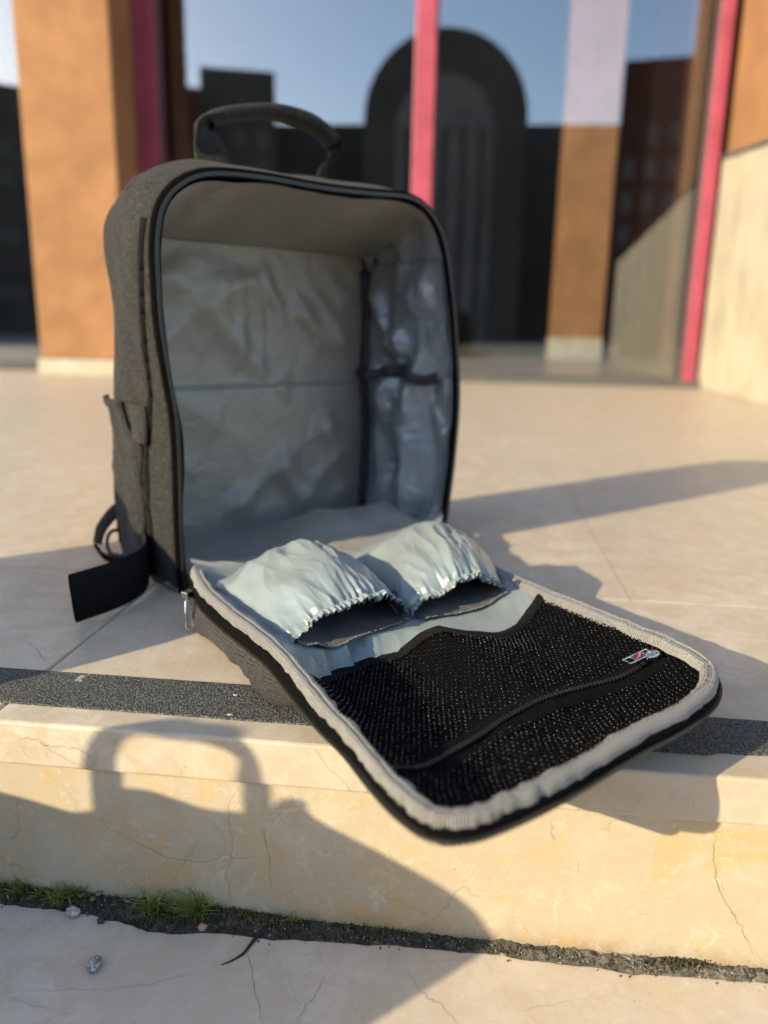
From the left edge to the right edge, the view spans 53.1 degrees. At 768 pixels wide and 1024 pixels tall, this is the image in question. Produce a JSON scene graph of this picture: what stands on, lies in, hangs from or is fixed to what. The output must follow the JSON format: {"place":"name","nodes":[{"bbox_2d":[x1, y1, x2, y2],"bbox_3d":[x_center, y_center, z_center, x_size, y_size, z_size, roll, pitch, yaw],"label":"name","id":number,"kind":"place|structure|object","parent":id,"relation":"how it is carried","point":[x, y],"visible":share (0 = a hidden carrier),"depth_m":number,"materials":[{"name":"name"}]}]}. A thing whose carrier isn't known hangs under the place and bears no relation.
{"place":"outdoors","nodes":[
{"label":"outdoors","id":0,"kind":"place"},
{"bbox_2d":[0,370,767,826],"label":"plaza","id":1,"kind":"structure","parent":0,"point":[646,508],"depth_m":0.94,"materials":[{"name":"stone"}]},
{"bbox_2d":[12,0,137,377],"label":"column","id":2,"kind":"structure","parent":1,"relation":"on","point":[75,76],"depth_m":3.51,"materials":[{"name":"paint"}]},
{"bbox_2d":[0,0,736,388],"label":"glass building","id":3,"kind":"structure","parent":1,"relation":"on","point":[450,112],"depth_m":13.12,"materials":[{"name":"pink paint"}]},
{"bbox_2d":[545,0,629,358],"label":"column","id":4,"kind":"structure","parent":3,"relation":"on","point":[597,38],"depth_m":6.80,"materials":[{"name":"paint"}]},
{"bbox_2d":[0,667,767,755],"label":"anti slip strip","id":5,"kind":"object","parent":1,"relation":"on","point":[707,736],"visible":0.52,"depth_m":0.56,"materials":[{"name":"grey rubber"}]},
{"bbox_2d":[68,102,722,846],"bbox_3d":[0.011,-0.147,0.689,0.506,0.500,0.672,-10,18,-39],"label":"backpack","id":6,"kind":"object","parent":1,"relation":"on","point":[284,410],"visible":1,"depth_m":0.76,"materials":[{"name":"fabric"}]},
{"bbox_2d":[697,0,767,406],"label":"side wall","id":7,"kind":"structure","parent":1,"relation":"on","point":[733,358],"depth_m":3.32,"materials":[{"name":"paint"}]},
{"bbox_2d":[0,904,767,1023],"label":"tread","id":8,"kind":"object","parent":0,"point":[139,976],"visible":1,"depth_m":0.50,"materials":[{"name":"stone"}]},
{"bbox_2d":[66,905,80,918],"bbox_3d":[-0.222,0.286,0.549,0.010,0.010,0.008,1,14,0],"label":"pebble","id":9,"kind":"object","parent":8,"relation":"on","point":[73,911],"visible":1,"depth_m":0.55,"materials":[{"name":"white stone"}]},
{"bbox_2d":[86,955,101,973],"bbox_3d":[-0.191,0.297,0.506,0.009,0.008,0.013,1,14,0],"label":"pebble","id":10,"kind":"object","parent":8,"relation":"on","point":[93,964],"visible":1,"depth_m":0.50,"materials":[{"name":"grey stone"}]},
{"bbox_2d":[97,916,104,923],"bbox_3d":[-0.201,0.289,0.545,0.006,0.004,0.006,1,14,0],"label":"clod","id":11,"kind":"object","parent":8,"relation":"on","point":[100,919],"visible":1,"depth_m":0.54,"materials":[{"name":"soil"}]},
{"bbox_2d":[0,762,767,969],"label":"step riser","id":12,"kind":"object","parent":8,"relation":"on","point":[633,884],"visible":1,"depth_m":0.53,"materials":[{"name":"stone"}]},
{"bbox_2d":[0,886,767,983],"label":"joint soil","id":13,"kind":"structure","parent":8,"relation":"on","point":[543,955],"depth_m":0.53,"materials":[{"name":"brown soil"}]},
{"bbox_2d":[0,880,12,891],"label":"grass tuft","id":14,"kind":"object","parent":13,"relation":"on","point":[3,885],"visible":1,"depth_m":0.56,"materials":[{"name":"green plant"}]},
{"bbox_2d":[3,875,38,893],"bbox_3d":[-0.263,0.273,0.561,0.033,0.018,0.022,1,14,0],"label":"grass tuft","id":15,"kind":"object","parent":13,"relation":"on","point":[20,886],"visible":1,"depth_m":0.56,"materials":[{"name":"green plant"}]},
{"bbox_2d":[27,885,49,898],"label":"grass tuft","id":16,"kind":"object","parent":13,"relation":"on","point":[39,894],"visible":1,"depth_m":0.56,"materials":[{"name":"green plant"}]},
{"bbox_2d":[36,880,78,907],"bbox_3d":[-0.236,0.277,0.552,0.033,0.017,0.022,1,14,0],"label":"grass tuft","id":17,"kind":"object","parent":13,"relation":"on","point":[56,899],"visible":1,"depth_m":0.56,"materials":[{"name":"green plant"}]},
{"bbox_2d":[58,880,90,905],"bbox_3d":[-0.224,0.276,0.555,0.028,0.017,0.020,5,14,17],"label":"grass tuft","id":18,"kind":"object","parent":13,"relation":"on","point":[73,896],"visible":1,"depth_m":0.56,"materials":[{"name":"green plant"}]},
{"bbox_2d":[77,890,102,900],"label":"weed","id":19,"kind":"object","parent":13,"relation":"on","point":[93,898],"visible":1,"depth_m":0.56,"materials":[{"name":"green plant"}]},
{"bbox_2d":[124,899,146,906],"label":"weed","id":20,"kind":"object","parent":13,"relation":"on","point":[133,904],"visible":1,"depth_m":0.55,"materials":[{"name":"green plant"}]},
{"bbox_2d":[125,884,173,916],"bbox_3d":[-0.165,0.278,0.544,0.036,0.020,0.027,1,14,0],"label":"grass tuft","id":21,"kind":"object","parent":13,"relation":"on","point":[149,905],"visible":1,"depth_m":0.55,"materials":[{"name":"green plant"}]},
{"bbox_2d":[160,900,183,916],"bbox_3d":[-0.149,0.282,0.542,0.022,0.014,0.016,7,15,22],"label":"grass tuft","id":22,"kind":"object","parent":13,"relation":"on","point":[169,908],"visible":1,"depth_m":0.55,"materials":[{"name":"green plant"}]},
{"bbox_2d":[163,885,225,920],"bbox_3d":[-0.133,0.278,0.542,0.043,0.023,0.032,-3,14,-18],"label":"grass tuft","id":23,"kind":"object","parent":13,"relation":"on","point":[190,907],"visible":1,"depth_m":0.54,"materials":[{"name":"green plant"}]},
{"bbox_2d":[197,923,207,931],"bbox_3d":[-0.127,0.291,0.539,0.007,0.005,0.006,1,14,0],"label":"stone chip","id":24,"kind":"object","parent":13,"relation":"on","point":[202,927],"visible":1,"depth_m":0.54,"materials":[{"name":"pink stone"}]},
{"bbox_2d":[0,882,415,945],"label":"moss","id":25,"kind":"object","parent":13,"relation":"on","point":[224,908],"visible":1,"depth_m":0.54,"materials":[{"name":"green plant"}]},
{"bbox_2d":[221,922,274,964],"bbox_3d":[-0.089,0.294,0.530,0.056,0.005,0.009,-12,19,-43],"label":"root","id":26,"kind":"object","parent":13,"relation":"on","point":[256,936],"visible":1,"depth_m":0.53,"materials":[{"name":"black"}]},
{"bbox_2d":[279,910,302,924],"bbox_3d":[-0.065,0.286,0.539,0.021,0.011,0.017,1,14,0],"label":"grass tuft","id":27,"kind":"object","parent":13,"relation":"on","point":[289,918],"visible":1,"depth_m":0.54,"materials":[{"name":"green plant"}]},
{"bbox_2d":[603,950,630,959],"bbox_3d":[0.154,0.298,0.524,0.028,0.006,0.006,10,16,32],"label":"root","id":28,"kind":"object","parent":13,"relation":"on","point":[615,953],"visible":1,"depth_m":0.52,"materials":[{"name":"brown"}]},
{"bbox_2d":[642,954,720,972],"bbox_3d":[0.205,0.302,0.517,0.065,0.006,0.016,1,14,0],"label":"moss","id":29,"kind":"object","parent":13,"relation":"on","point":[670,960],"visible":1,"depth_m":0.52,"materials":[{"name":"green plant"}]},
{"bbox_2d":[6,890,764,987],"bbox_3d":[0.057,0.297,0.523,0.868,0.009,0.019,3,14,6],"label":"pale grit","id":30,"kind":"object","parent":8,"relation":"on","point":[409,943],"visible":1,"depth_m":0.53,"materials":[{"name":"grey gravel"}]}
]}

